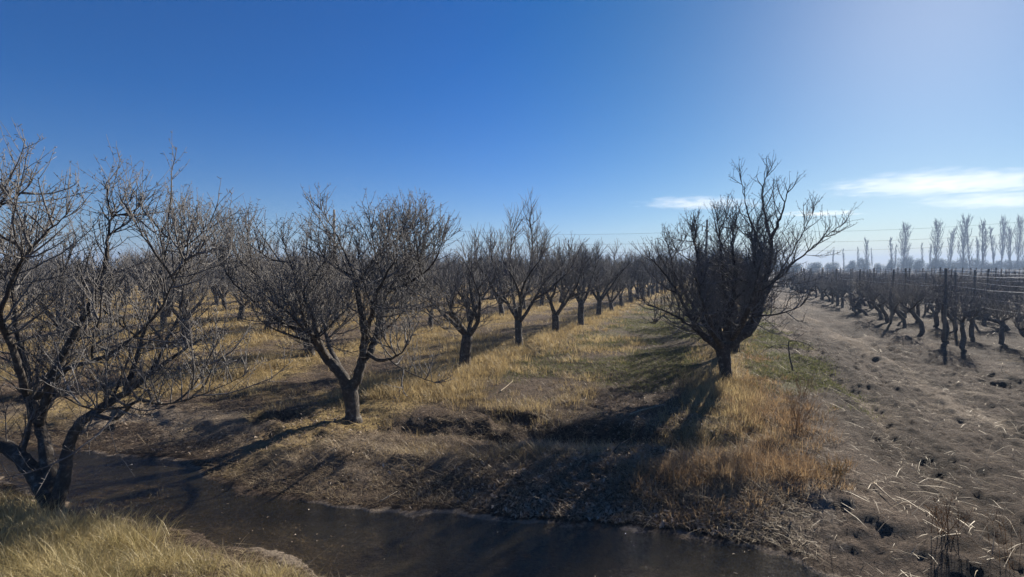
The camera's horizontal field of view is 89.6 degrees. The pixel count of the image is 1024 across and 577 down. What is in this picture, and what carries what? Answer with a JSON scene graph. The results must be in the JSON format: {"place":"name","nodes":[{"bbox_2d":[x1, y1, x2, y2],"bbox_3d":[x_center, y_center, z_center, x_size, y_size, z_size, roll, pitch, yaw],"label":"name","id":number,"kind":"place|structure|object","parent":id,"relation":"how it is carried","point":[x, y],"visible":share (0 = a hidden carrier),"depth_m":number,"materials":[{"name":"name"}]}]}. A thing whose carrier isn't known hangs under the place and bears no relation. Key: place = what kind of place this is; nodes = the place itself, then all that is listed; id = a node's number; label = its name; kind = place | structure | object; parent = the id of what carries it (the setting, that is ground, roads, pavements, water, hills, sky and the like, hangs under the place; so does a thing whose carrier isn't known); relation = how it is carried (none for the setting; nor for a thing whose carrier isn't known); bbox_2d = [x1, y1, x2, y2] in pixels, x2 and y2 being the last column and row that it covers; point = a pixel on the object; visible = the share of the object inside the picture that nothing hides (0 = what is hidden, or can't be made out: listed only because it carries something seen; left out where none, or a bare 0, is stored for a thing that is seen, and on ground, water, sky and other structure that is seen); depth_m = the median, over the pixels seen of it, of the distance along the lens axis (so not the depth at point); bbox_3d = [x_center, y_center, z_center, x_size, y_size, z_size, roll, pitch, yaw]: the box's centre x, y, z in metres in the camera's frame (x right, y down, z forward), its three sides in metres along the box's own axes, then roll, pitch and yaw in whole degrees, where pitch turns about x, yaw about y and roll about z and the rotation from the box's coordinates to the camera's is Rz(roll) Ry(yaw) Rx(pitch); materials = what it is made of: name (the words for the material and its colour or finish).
{"place":"outdoors","nodes":[
{"label":"outdoors","id":0,"kind":"place"},
{"bbox_2d":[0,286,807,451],"bbox_3d":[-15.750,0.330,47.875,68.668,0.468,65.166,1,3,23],"label":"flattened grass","id":1,"kind":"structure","parent":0,"point":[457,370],"depth_m":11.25,"materials":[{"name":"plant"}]},
{"bbox_2d":[1,449,819,576],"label":"canal water","id":2,"kind":"structure","parent":0,"point":[71,491],"depth_m":4.74,"materials":[{"name":"liquid"}]},
{"bbox_2d":[0,268,1023,576],"bbox_3d":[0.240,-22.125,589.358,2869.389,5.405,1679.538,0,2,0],"label":"ground","id":3,"kind":"structure","parent":0,"point":[942,378],"depth_m":6.40,"materials":[{"name":"soil"}]},
{"bbox_2d":[0,253,57,318],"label":"fruit tree","id":4,"kind":"object","parent":3,"relation":"on","point":[19,296],"visible":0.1,"depth_m":22.32,"materials":[{"name":"brown plant"}]},
{"bbox_2d":[23,262,86,308],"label":"fruit tree","id":5,"kind":"object","parent":3,"relation":"on","point":[62,279],"visible":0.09,"depth_m":27.65,"materials":[{"name":"brown plant"}]},
{"bbox_2d":[15,241,131,339],"bbox_3d":[-13.780,0.068,16.226,3.120,3.143,3.046,-2,3,-44],"label":"fruit tree","id":6,"kind":"object","parent":3,"relation":"on","point":[57,303],"visible":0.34,"depth_m":15.79,"materials":[{"name":"brown plant"}]},
{"bbox_2d":[69,249,138,309],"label":"fruit tree","id":7,"kind":"object","parent":3,"relation":"on","point":[121,281],"visible":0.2,"depth_m":25.30,"materials":[{"name":"brown plant"}]},
{"bbox_2d":[97,246,148,304],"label":"fruit tree","id":8,"kind":"object","parent":3,"relation":"on","point":[110,255],"visible":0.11,"depth_m":30.25,"materials":[{"name":"brown plant"}]},
{"bbox_2d":[0,513,253,576],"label":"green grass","id":9,"kind":"structure","parent":3,"relation":"on","point":[86,555],"depth_m":3.99,"materials":[{"name":"plant"}]},
{"bbox_2d":[0,117,292,515],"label":"fruit tree","id":10,"kind":"object","parent":3,"relation":"on","point":[47,478],"visible":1,"depth_m":4.94,"materials":[{"name":"brown plant"}]},
{"bbox_2d":[112,242,190,327],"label":"fruit tree","id":11,"kind":"object","parent":3,"relation":"on","point":[163,316],"visible":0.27,"depth_m":18.41,"materials":[{"name":"brown plant"}]},
{"bbox_2d":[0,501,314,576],"bbox_3d":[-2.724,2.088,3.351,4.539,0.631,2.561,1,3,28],"label":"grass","id":12,"kind":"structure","parent":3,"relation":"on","point":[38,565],"depth_m":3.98,"materials":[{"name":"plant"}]},
{"bbox_2d":[0,480,327,576],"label":"tall bank grass","id":13,"kind":"structure","parent":3,"relation":"on","point":[26,514],"depth_m":4.29,"materials":[{"name":"plant"}]},
{"bbox_2d":[127,239,203,316],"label":"fruit tree","id":14,"kind":"object","parent":3,"relation":"on","point":[169,313],"visible":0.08,"depth_m":23.09,"materials":[{"name":"brown plant"}]},
{"bbox_2d":[138,240,225,345],"bbox_3d":[-9.270,0.115,14.667,2.329,3.260,2.901,-1,3,-30],"label":"fruit tree","id":15,"kind":"object","parent":3,"relation":"on","point":[171,307],"visible":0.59,"depth_m":14.58,"materials":[{"name":"brown plant"}]},
{"bbox_2d":[201,249,239,304],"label":"fruit tree","id":16,"kind":"object","parent":3,"relation":"on","point":[214,294],"visible":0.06,"depth_m":30.77,"materials":[{"name":"brown plant"}]},
{"bbox_2d":[193,231,252,310],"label":"fruit tree","id":17,"kind":"object","parent":3,"relation":"on","point":[223,293],"visible":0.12,"depth_m":26.12,"materials":[{"name":"brown plant"}]},
{"bbox_2d":[206,233,279,320],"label":"fruit tree","id":18,"kind":"object","parent":3,"relation":"on","point":[242,303],"visible":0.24,"depth_m":21.41,"materials":[{"name":"brown plant"}]},
{"bbox_2d":[217,247,321,331],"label":"fruit tree","id":19,"kind":"object","parent":3,"relation":"on","point":[236,295],"visible":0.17,"depth_m":16.96,"materials":[{"name":"brown plant"}]},
{"bbox_2d":[227,225,372,356],"bbox_3d":[-5.074,0.144,12.735,2.860,3.311,3.036,1,2,13],"label":"fruit tree","id":20,"kind":"object","parent":3,"relation":"on","point":[313,350],"visible":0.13,"depth_m":12.63,"materials":[{"name":"brown plant"}]},
{"bbox_2d":[188,183,468,422],"bbox_3d":[-2.702,0.232,8.066,4.737,3.705,3.539,2,3,43],"label":"fruit tree","id":21,"kind":"object","parent":3,"relation":"on","point":[313,312],"visible":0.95,"depth_m":7.48,"materials":[{"name":"brown plant"}]},
{"bbox_2d":[297,245,362,320],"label":"fruit tree","id":22,"kind":"object","parent":3,"relation":"on","point":[337,273],"visible":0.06,"depth_m":19.82,"materials":[{"name":"brown plant"}]},
{"bbox_2d":[338,239,423,338],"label":"fruit tree","id":23,"kind":"object","parent":3,"relation":"on","point":[375,279],"visible":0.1,"depth_m":15.64,"materials":[{"name":"brown plant"}]},
{"bbox_2d":[0,309,810,576],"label":"leaf litter","id":24,"kind":"object","parent":3,"relation":"on","point":[591,510],"visible":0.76,"depth_m":5.57,"materials":[{"name":"brown plant"}]},
{"bbox_2d":[0,284,812,457],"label":"dry grass","id":25,"kind":"structure","parent":3,"relation":"on","point":[726,386],"depth_m":11.93,"materials":[{"name":"yellow plant"}]},
{"bbox_2d":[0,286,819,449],"bbox_3d":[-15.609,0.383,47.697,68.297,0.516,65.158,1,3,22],"label":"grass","id":26,"kind":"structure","parent":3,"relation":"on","point":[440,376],"depth_m":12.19,"materials":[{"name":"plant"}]},
{"bbox_2d":[404,269,448,328],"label":"fruit tree","id":27,"kind":"object","parent":3,"relation":"on","point":[429,321],"visible":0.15,"depth_m":18.41,"materials":[{"name":"brown plant"}]},
{"bbox_2d":[265,320,609,403],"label":"tall dry grass","id":28,"kind":"structure","parent":3,"relation":"on","point":[451,387],"depth_m":10.07,"materials":[{"name":"plant"}]},
{"bbox_2d":[243,355,671,511],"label":"bank grass","id":29,"kind":"structure","parent":3,"relation":"on","point":[511,452],"depth_m":6.36,"materials":[{"name":"plant"}]},
{"bbox_2d":[424,247,490,306],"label":"fruit tree","id":30,"kind":"object","parent":3,"relation":"on","point":[435,266],"visible":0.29,"depth_m":28.71,"materials":[{"name":"brown plant"}]},
{"bbox_2d":[406,231,514,366],"bbox_3d":[-1.036,0.324,11.560,2.826,3.140,2.283,-2,3,-44],"label":"fruit tree","id":31,"kind":"object","parent":3,"relation":"on","point":[466,341],"visible":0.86,"depth_m":11.32,"materials":[{"name":"brown plant"}]},
{"bbox_2d":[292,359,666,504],"bbox_3d":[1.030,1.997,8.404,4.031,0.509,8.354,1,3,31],"label":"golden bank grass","id":32,"kind":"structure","parent":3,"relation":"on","point":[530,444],"depth_m":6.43,"materials":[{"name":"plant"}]},
{"bbox_2d":[477,244,528,315],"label":"fruit tree","id":33,"kind":"object","parent":3,"relation":"on","point":[501,308],"visible":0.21,"depth_m":23.84,"materials":[{"name":"brown plant"}]},
{"bbox_2d":[1,309,1022,576],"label":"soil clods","id":34,"kind":"object","parent":3,"relation":"on","point":[469,433],"visible":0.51,"depth_m":7.26,"materials":[{"name":"soil"}]},
{"bbox_2d":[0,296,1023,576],"bbox_3d":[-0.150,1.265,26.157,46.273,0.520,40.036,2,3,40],"label":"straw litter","id":35,"kind":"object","parent":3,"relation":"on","point":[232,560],"visible":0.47,"depth_m":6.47,"materials":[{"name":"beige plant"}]},
{"bbox_2d":[462,189,587,346],"bbox_3d":[0.603,-0.561,14.344,3.019,4.666,3.901,2,3,33],"label":"fruit tree","id":36,"kind":"object","parent":3,"relation":"on","point":[531,264],"visible":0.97,"depth_m":14.28,"materials":[{"name":"brown plant"}]},
{"bbox_2d":[524,237,620,332],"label":"fruit tree","id":37,"kind":"object","parent":3,"relation":"on","point":[555,317],"visible":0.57,"depth_m":17.12,"materials":[{"name":"brown plant"}]},
{"bbox_2d":[542,238,610,324],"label":"fruit tree","id":38,"kind":"object","parent":3,"relation":"on","point":[580,300],"visible":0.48,"depth_m":20.09,"materials":[{"name":"brown plant"}]},
{"bbox_2d":[574,240,638,315],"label":"fruit tree","id":39,"kind":"object","parent":3,"relation":"on","point":[598,298],"visible":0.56,"depth_m":22.91,"materials":[{"name":"brown plant"}]},
{"bbox_2d":[600,256,635,311],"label":"fruit tree","id":40,"kind":"object","parent":3,"relation":"on","point":[613,291],"visible":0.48,"depth_m":25.57,"materials":[{"name":"brown plant"}]},
{"bbox_2d":[606,267,633,307],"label":"fruit tree","id":41,"kind":"object","parent":3,"relation":"on","point":[620,300],"visible":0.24,"depth_m":28.23,"materials":[{"name":"brown plant"}]},
{"bbox_2d":[615,254,645,301],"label":"fruit tree","id":42,"kind":"object","parent":3,"relation":"on","point":[633,277],"visible":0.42,"depth_m":31.82,"materials":[{"name":"brown plant"}]},
{"bbox_2d":[623,252,657,299],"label":"fruit tree","id":43,"kind":"object","parent":3,"relation":"on","point":[645,277],"visible":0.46,"depth_m":34.01,"materials":[{"name":"brown plant"}]},
{"bbox_2d":[632,252,661,296],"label":"fruit tree","id":44,"kind":"object","parent":3,"relation":"on","point":[646,273],"visible":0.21,"depth_m":36.18,"materials":[{"name":"brown plant"}]},
{"bbox_2d":[637,250,660,296],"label":"fruit tree","id":45,"kind":"object","parent":3,"relation":"on","point":[653,282],"visible":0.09,"depth_m":38.13,"materials":[{"name":"brown plant"}]},
{"bbox_2d":[463,290,891,419],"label":"alley grass","id":46,"kind":"structure","parent":3,"relation":"on","point":[768,334],"depth_m":12.36,"materials":[{"name":"plant"}]},
{"bbox_2d":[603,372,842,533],"bbox_3d":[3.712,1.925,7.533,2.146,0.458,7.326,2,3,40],"label":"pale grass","id":47,"kind":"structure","parent":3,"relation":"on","point":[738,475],"depth_m":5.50,"materials":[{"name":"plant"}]},
{"bbox_2d":[669,252,788,325],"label":"fruit tree","id":48,"kind":"object","parent":3,"relation":"on","point":[728,279],"visible":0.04,"depth_m":18.84,"materials":[{"name":"brown plant"}]},
{"bbox_2d":[597,350,864,532],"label":"brown grass","id":49,"kind":"structure","parent":3,"relation":"on","point":[775,465],"depth_m":5.78,"materials":[{"name":"plant"}]},
{"bbox_2d":[618,154,863,379],"bbox_3d":[4.565,-0.404,9.938,5.167,4.680,3.642,-1,2,-16],"label":"fruit tree","id":50,"kind":"object","parent":3,"relation":"on","point":[725,342],"visible":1,"depth_m":9.87,"materials":[{"name":"brown plant"}]},
{"bbox_2d":[704,233,794,351],"bbox_3d":[6.154,0.147,13.763,2.142,3.196,3.039,1,2,16],"label":"fruit tree","id":51,"kind":"object","parent":3,"relation":"on","point":[738,346],"visible":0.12,"depth_m":13.28,"materials":[{"name":"brown plant"}]},
{"bbox_2d":[763,340,813,370],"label":"sapling","id":52,"kind":"object","parent":3,"relation":"on","point":[789,350],"visible":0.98,"depth_m":11.26,"materials":[{"name":"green plant"}]},
{"bbox_2d":[765,386,819,432],"bbox_3d":[3.993,1.674,7.216,0.614,0.670,0.684,0,2,0],"label":"dry weed","id":53,"kind":"object","parent":3,"relation":"on","point":[798,421],"visible":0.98,"depth_m":7.10,"materials":[{"name":"plant"}]},
{"bbox_2d":[791,370,815,397],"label":"dry weed","id":54,"kind":"object","parent":3,"relation":"on","point":[804,385],"visible":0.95,"depth_m":8.94,"materials":[{"name":"plant"}]},
{"bbox_2d":[806,262,822,272],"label":"evergreen shrub","id":55,"kind":"object","parent":3,"relation":"on","point":[814,265],"visible":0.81,"depth_m":217.46,"materials":[{"name":"grey plant"}]},
{"bbox_2d":[813,273,837,301],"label":"grape vine","id":56,"kind":"object","parent":3,"relation":"on","point":[823,290],"visible":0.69,"depth_m":34.20,"materials":[{"name":"brown plant"}]},
{"bbox_2d":[821,274,841,303],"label":"grape vine","id":57,"kind":"object","parent":3,"relation":"on","point":[828,284],"visible":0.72,"depth_m":32.35,"materials":[{"name":"brown plant"}]},
{"bbox_2d":[809,445,854,481],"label":"dry weed","id":58,"kind":"object","parent":3,"relation":"on","point":[835,471],"visible":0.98,"depth_m":5.47,"materials":[{"name":"brown plant"}]},
{"bbox_2d":[825,274,850,305],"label":"grape vine","id":59,"kind":"object","parent":3,"relation":"on","point":[837,300],"visible":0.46,"depth_m":30.95,"materials":[{"name":"brown plant"}]},
{"bbox_2d":[829,276,854,307],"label":"grape vine","id":60,"kind":"object","parent":3,"relation":"on","point":[839,288],"visible":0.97,"depth_m":29.23,"materials":[{"name":"brown plant"}]},
{"bbox_2d":[836,285,868,315],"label":"grape vine","id":61,"kind":"object","parent":3,"relation":"on","point":[852,303],"visible":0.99,"depth_m":24.80,"materials":[{"name":"brown plant"}]},
{"bbox_2d":[777,267,947,340],"bbox_3d":[24.203,-0.516,41.920,0.190,2.405,56.165,1,3,23],"label":"vineyard trellis","id":62,"kind":"object","parent":3,"relation":"on","point":[944,314],"visible":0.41,"depth_m":19.81,"materials":[{"name":"brown wood"}]},
{"bbox_2d":[855,258,870,272],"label":"evergreen shrub","id":63,"kind":"object","parent":3,"relation":"on","point":[861,262],"visible":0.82,"depth_m":219.72,"materials":[{"name":"grey plant"}]},
{"bbox_2d":[850,266,883,312],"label":"grape vine","id":64,"kind":"object","parent":3,"relation":"on","point":[860,292],"visible":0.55,"depth_m":26.09,"materials":[{"name":"brown plant"}]},
{"bbox_2d":[852,269,899,318],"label":"grape vine","id":65,"kind":"object","parent":3,"relation":"on","point":[878,310],"visible":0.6,"depth_m":22.96,"materials":[{"name":"brown plant"}]},
{"bbox_2d":[854,272,908,322],"bbox_3d":[15.303,0.418,21.459,1.724,2.194,1.970,0,2,7],"label":"grape vine","id":66,"kind":"object","parent":3,"relation":"on","point":[880,305],"visible":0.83,"depth_m":21.41,"materials":[{"name":"brown plant"}]},
{"bbox_2d":[882,260,897,272],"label":"evergreen shrub","id":67,"kind":"object","parent":3,"relation":"on","point":[890,265],"visible":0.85,"depth_m":205.88,"materials":[{"name":"grey plant"}]},
{"bbox_2d":[877,278,919,326],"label":"grape vine","id":68,"kind":"object","parent":3,"relation":"on","point":[894,309],"visible":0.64,"depth_m":19.86,"materials":[{"name":"brown plant"}]},
{"bbox_2d":[897,222,911,270],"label":"poplar tree","id":69,"kind":"object","parent":3,"relation":"on","point":[905,228],"visible":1,"depth_m":228.43,"materials":[{"name":"grey plant"}]},
{"bbox_2d":[896,256,914,270],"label":"evergreen shrub","id":70,"kind":"object","parent":3,"relation":"on","point":[907,262],"visible":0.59,"depth_m":231.85,"materials":[{"name":"grey plant"}]},
{"bbox_2d":[797,268,1023,329],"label":"vineyard trellis","id":71,"kind":"object","parent":3,"relation":"on","point":[955,284],"visible":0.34,"depth_m":23.84,"materials":[{"name":"brown wood"}]},
{"bbox_2d":[804,268,1018,321],"bbox_3d":[27.838,-0.501,42.178,0.253,2.389,56.098,1,3,22],"label":"vineyard trellis","id":72,"kind":"object","parent":3,"relation":"on","point":[974,283],"visible":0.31,"depth_m":21.50,"materials":[{"name":"brown wood"}]},
{"bbox_2d":[881,271,943,331],"bbox_3d":[14.152,0.439,18.282,1.874,2.386,2.142,1,3,26],"label":"grape vine","id":73,"kind":"object","parent":3,"relation":"on","point":[914,303],"visible":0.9,"depth_m":18.17,"materials":[{"name":"brown plant"}]},
{"bbox_2d":[908,258,924,272],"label":"evergreen shrub","id":74,"kind":"object","parent":3,"relation":"on","point":[917,264],"visible":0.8,"depth_m":203.90,"materials":[{"name":"grey plant"}]},
{"bbox_2d":[822,267,1013,291],"bbox_3d":[30.243,-0.564,42.888,0.315,2.423,50.589,1,3,23],"label":"vineyard trellis","id":75,"kind":"object","parent":3,"relation":"on","point":[987,279],"visible":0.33,"depth_m":25.34,"materials":[{"name":"brown wood"}]},
{"bbox_2d":[901,275,939,320],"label":"grape vine","id":76,"kind":"object","parent":3,"relation":"on","point":[917,305],"visible":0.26,"depth_m":22.09,"materials":[{"name":"brown plant"}]},
{"bbox_2d":[923,257,937,271],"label":"evergreen shrub","id":77,"kind":"object","parent":3,"relation":"on","point":[931,264],"visible":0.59,"depth_m":225.73,"materials":[{"name":"grey plant"}]},
{"bbox_2d":[851,267,1017,285],"bbox_3d":[32.664,-0.599,43.630,0.202,2.451,44.960,1,3,22],"label":"vineyard trellis","id":78,"kind":"object","parent":3,"relation":"on","point":[897,273],"visible":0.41,"depth_m":35.53,"materials":[{"name":"brown wood"}]},
{"bbox_2d":[929,218,945,266],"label":"poplar tree","id":79,"kind":"object","parent":3,"relation":"on","point":[935,247],"visible":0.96,"depth_m":225.12,"materials":[{"name":"grey plant"}]},
{"bbox_2d":[904,266,976,339],"bbox_3d":[13.520,0.501,16.285,1.615,2.460,1.925,1,2,16],"label":"grape vine","id":80,"kind":"object","parent":3,"relation":"on","point":[939,293],"visible":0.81,"depth_m":16.20,"materials":[{"name":"brown plant"}]},
{"bbox_2d":[933,258,955,272],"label":"evergreen shrub","id":81,"kind":"object","parent":3,"relation":"on","point":[941,264],"visible":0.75,"depth_m":212.71,"materials":[{"name":"grey plant"}]},
{"bbox_2d":[915,266,976,324],"bbox_3d":[17.096,0.318,20.532,1.606,2.445,1.914,0,2,12],"label":"grape vine","id":82,"kind":"object","parent":3,"relation":"on","point":[936,318],"visible":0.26,"depth_m":20.50,"materials":[{"name":"brown plant"}]},
{"bbox_2d":[921,276,975,329],"bbox_3d":[15.894,0.503,18.921,1.714,2.182,1.959,2,3,35],"label":"grape vine","id":83,"kind":"object","parent":3,"relation":"on","point":[951,319],"visible":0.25,"depth_m":18.79,"materials":[{"name":"brown plant"}]},
{"bbox_2d":[924,493,973,539],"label":"dry weed","id":84,"kind":"object","parent":3,"relation":"on","point":[940,522],"visible":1,"depth_m":4.28,"materials":[{"name":"plant"}]},
{"bbox_2d":[946,228,956,262],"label":"poplar tree","id":85,"kind":"object","parent":3,"relation":"on","point":[951,252],"visible":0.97,"depth_m":241.97,"materials":[{"name":"grey plant"}]},
{"bbox_2d":[920,282,988,348],"bbox_3d":[12.736,0.795,14.694,1.308,1.992,1.560,0,2,6],"label":"grape vine","id":86,"kind":"object","parent":3,"relation":"on","point":[963,339],"visible":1,"depth_m":14.66,"materials":[{"name":"brown plant"}]},
{"bbox_2d":[955,213,973,271],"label":"poplar tree","id":87,"kind":"object","parent":3,"relation":"on","point":[964,233],"visible":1,"depth_m":229.37,"materials":[{"name":"grey plant"}]},
{"bbox_2d":[948,282,1002,335],"bbox_3d":[15.282,0.696,17.166,1.243,1.966,1.910,1,2,19],"label":"grape vine","id":88,"kind":"object","parent":3,"relation":"on","point":[971,328],"visible":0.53,"depth_m":17.21,"materials":[{"name":"brown plant"}]},
{"bbox_2d":[964,257,989,272],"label":"evergreen shrub","id":89,"kind":"object","parent":3,"relation":"on","point":[973,266],"visible":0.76,"depth_m":222.60,"materials":[{"name":"grey plant"}]},
{"bbox_2d":[978,218,991,261],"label":"poplar tree","id":90,"kind":"object","parent":3,"relation":"on","point":[984,253],"visible":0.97,"depth_m":224.31,"materials":[{"name":"grey plant"}]},
{"bbox_2d":[963,289,1010,329],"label":"grape vine","id":91,"kind":"object","parent":3,"relation":"on","point":[987,318],"visible":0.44,"depth_m":18.98,"materials":[{"name":"brown plant"}]},
{"bbox_2d":[979,261,997,272],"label":"evergreen shrub","id":92,"kind":"object","parent":3,"relation":"on","point":[985,266],"visible":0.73,"depth_m":218.80,"materials":[{"name":"grey plant"}]},
{"bbox_2d":[989,227,997,264],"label":"poplar tree","id":93,"kind":"object","parent":3,"relation":"on","point":[992,247],"visible":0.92,"depth_m":258.50,"materials":[{"name":"grey plant"}]},
{"bbox_2d":[967,274,1023,324],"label":"grape vine","id":94,"kind":"object","parent":3,"relation":"on","point":[993,299],"visible":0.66,"depth_m":20.17,"materials":[{"name":"brown plant"}]},
{"bbox_2d":[975,287,1023,343],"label":"grape vine","id":95,"kind":"object","parent":3,"relation":"on","point":[1001,330],"visible":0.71,"depth_m":15.67,"materials":[{"name":"brown plant"}]},
{"bbox_2d":[994,214,1009,271],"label":"poplar tree","id":96,"kind":"object","parent":3,"relation":"on","point":[1004,227],"visible":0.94,"depth_m":248.94,"materials":[{"name":"grey plant"}]},
{"bbox_2d":[982,507,1023,572],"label":"dry weed","id":97,"kind":"object","parent":3,"relation":"on","point":[1005,537],"visible":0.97,"depth_m":4.00,"materials":[{"name":"plant"}]},
{"bbox_2d":[991,271,1023,304],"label":"grape vine","id":98,"kind":"object","parent":3,"relation":"on","point":[1019,289],"visible":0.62,"depth_m":20.72,"materials":[{"name":"brown plant"}]},
{"bbox_2d":[997,294,1023,336],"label":"grape vine","id":99,"kind":"object","parent":3,"relation":"on","point":[1016,323],"visible":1,"depth_m":14.17,"materials":[{"name":"brown plant"}]},
{"bbox_2d":[1006,225,1015,260],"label":"poplar tree","id":100,"kind":"object","parent":3,"relation":"on","point":[1010,237],"visible":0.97,"depth_m":226.27,"materials":[{"name":"grey plant"}]},
{"bbox_2d":[1001,259,1023,271],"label":"evergreen shrub","id":101,"kind":"object","parent":3,"relation":"on","point":[1006,265],"visible":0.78,"depth_m":203.12,"materials":[{"name":"grey plant"}]},
{"bbox_2d":[1013,213,1023,263],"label":"poplar tree","id":102,"kind":"object","parent":3,"relation":"on","point":[1020,228],"visible":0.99,"depth_m":224.81,"materials":[{"name":"grey plant"}]},
{"bbox_2d":[0,0,1023,267],"label":"sky","id":103,"kind":"structure","parent":0,"point":[622,117],"materials":[{"name":"blue"}]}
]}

